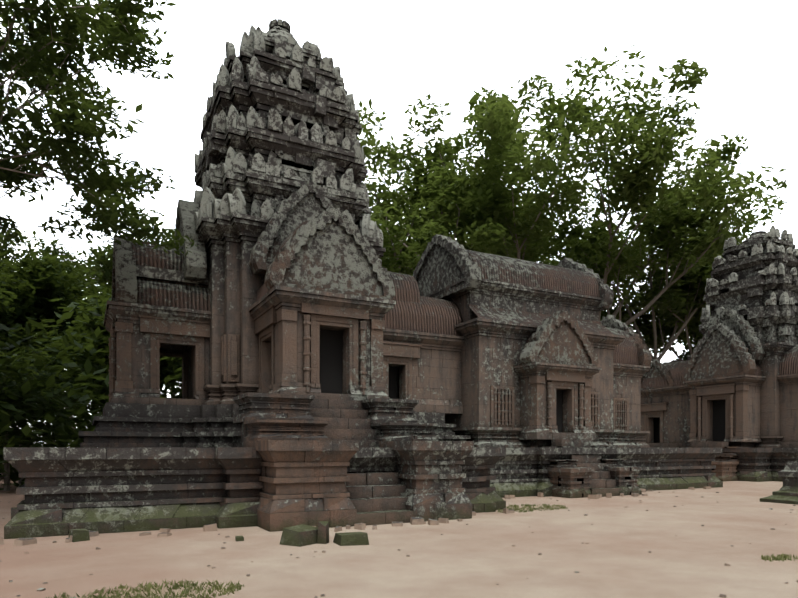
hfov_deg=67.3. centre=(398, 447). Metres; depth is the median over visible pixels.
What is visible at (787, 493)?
stone pedestal
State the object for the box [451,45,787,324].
tree
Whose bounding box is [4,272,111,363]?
tree
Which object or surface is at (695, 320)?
tree
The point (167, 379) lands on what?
tree
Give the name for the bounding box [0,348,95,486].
bush
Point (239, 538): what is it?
stone block
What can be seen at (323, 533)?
stone post
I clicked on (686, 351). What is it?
tree
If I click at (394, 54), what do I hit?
sky
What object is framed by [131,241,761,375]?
temple roofs
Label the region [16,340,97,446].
bush
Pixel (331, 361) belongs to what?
temple interior shade
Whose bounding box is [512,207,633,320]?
tree
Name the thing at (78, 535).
stone block
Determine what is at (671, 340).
tree
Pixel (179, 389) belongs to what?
bush
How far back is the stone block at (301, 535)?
10.43 m
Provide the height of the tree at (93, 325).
10.120 m
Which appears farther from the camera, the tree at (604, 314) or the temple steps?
the tree at (604, 314)
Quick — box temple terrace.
[4,402,797,538]
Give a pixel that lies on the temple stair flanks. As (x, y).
(304, 477)
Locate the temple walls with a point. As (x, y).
(454, 377)
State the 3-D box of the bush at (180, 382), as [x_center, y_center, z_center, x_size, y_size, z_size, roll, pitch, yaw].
[-13.275,-3.005,37.381,8.373,9.593,8.676,0,0,-28]
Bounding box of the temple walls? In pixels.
[104,212,797,447]
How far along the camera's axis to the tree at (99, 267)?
46.00 m
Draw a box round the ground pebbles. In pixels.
[0,486,797,597]
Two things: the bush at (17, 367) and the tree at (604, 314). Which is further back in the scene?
the tree at (604, 314)
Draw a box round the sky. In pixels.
[0,0,797,447]
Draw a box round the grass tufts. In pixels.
[46,503,797,597]
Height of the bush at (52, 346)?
9.594 m
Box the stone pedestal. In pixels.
[760,462,797,504]
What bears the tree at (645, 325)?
on the ground
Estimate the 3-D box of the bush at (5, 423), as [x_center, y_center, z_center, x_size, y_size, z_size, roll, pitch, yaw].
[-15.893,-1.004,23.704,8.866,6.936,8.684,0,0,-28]
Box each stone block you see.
[68,528,89,541]
[235,536,243,541]
[279,524,317,546]
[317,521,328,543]
[333,532,368,545]
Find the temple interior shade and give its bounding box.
[320,329,724,442]
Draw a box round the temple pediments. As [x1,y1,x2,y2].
[112,180,764,389]
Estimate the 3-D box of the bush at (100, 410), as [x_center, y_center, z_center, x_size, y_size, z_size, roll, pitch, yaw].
[-14.008,-2.690,33.373,7.062,9.575,10.341,0,0,-28]
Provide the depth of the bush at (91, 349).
28.44 m
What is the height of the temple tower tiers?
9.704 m
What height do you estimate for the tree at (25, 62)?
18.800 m
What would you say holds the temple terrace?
on the ground
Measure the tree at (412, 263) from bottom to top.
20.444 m
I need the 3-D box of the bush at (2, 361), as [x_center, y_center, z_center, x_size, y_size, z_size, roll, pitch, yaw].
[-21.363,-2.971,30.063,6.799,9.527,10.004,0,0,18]
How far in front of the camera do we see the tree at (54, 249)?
56.96 m
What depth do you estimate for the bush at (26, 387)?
23.68 m
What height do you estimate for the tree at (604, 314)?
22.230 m
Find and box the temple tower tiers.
[194,19,797,343]
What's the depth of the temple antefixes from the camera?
19.30 m
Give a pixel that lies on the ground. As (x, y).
(478, 556)
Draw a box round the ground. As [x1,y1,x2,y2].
[0,466,797,597]
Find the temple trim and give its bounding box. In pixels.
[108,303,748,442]
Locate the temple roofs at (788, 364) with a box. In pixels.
[256,221,797,387]
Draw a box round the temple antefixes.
[193,25,797,320]
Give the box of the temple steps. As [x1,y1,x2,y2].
[308,399,727,526]
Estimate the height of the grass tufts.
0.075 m
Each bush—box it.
[0,301,96,472]
[0,318,108,490]
[0,320,167,447]
[0,324,93,469]
[0,327,94,471]
[0,340,41,420]
[0,345,108,484]
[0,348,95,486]
[0,349,72,477]
[9,321,169,447]
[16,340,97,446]
[30,320,167,447]
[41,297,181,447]
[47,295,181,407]
[87,356,181,414]
[160,361,181,397]
[163,375,181,398]
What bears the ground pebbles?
on the ground
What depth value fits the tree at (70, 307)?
29.87 m
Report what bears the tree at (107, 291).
on the ground
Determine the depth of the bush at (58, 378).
33.71 m
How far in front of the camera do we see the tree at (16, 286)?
34.73 m
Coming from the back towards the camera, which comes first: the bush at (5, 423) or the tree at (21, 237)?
the tree at (21, 237)
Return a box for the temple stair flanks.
[233,392,747,531]
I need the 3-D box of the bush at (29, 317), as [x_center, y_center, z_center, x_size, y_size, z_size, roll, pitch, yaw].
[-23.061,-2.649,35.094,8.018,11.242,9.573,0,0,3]
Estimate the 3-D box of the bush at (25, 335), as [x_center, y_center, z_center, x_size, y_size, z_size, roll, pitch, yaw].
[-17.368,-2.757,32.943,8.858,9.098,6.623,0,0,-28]
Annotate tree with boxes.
[0,0,197,270]
[0,226,74,276]
[0,227,98,428]
[0,249,106,355]
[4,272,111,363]
[46,296,181,411]
[47,285,165,375]
[68,224,175,396]
[357,90,537,272]
[366,75,645,275]
[379,246,413,274]
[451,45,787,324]
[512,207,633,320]
[545,250,634,326]
[558,151,757,360]
[611,239,744,358]
[672,333,695,360]
[673,293,710,347]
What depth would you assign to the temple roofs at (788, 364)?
31.70 m
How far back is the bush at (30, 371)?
31.43 m
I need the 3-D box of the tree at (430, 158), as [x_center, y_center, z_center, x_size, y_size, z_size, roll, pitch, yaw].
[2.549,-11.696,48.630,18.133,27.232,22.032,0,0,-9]
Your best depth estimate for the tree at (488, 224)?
38.76 m
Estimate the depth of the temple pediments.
18.76 m

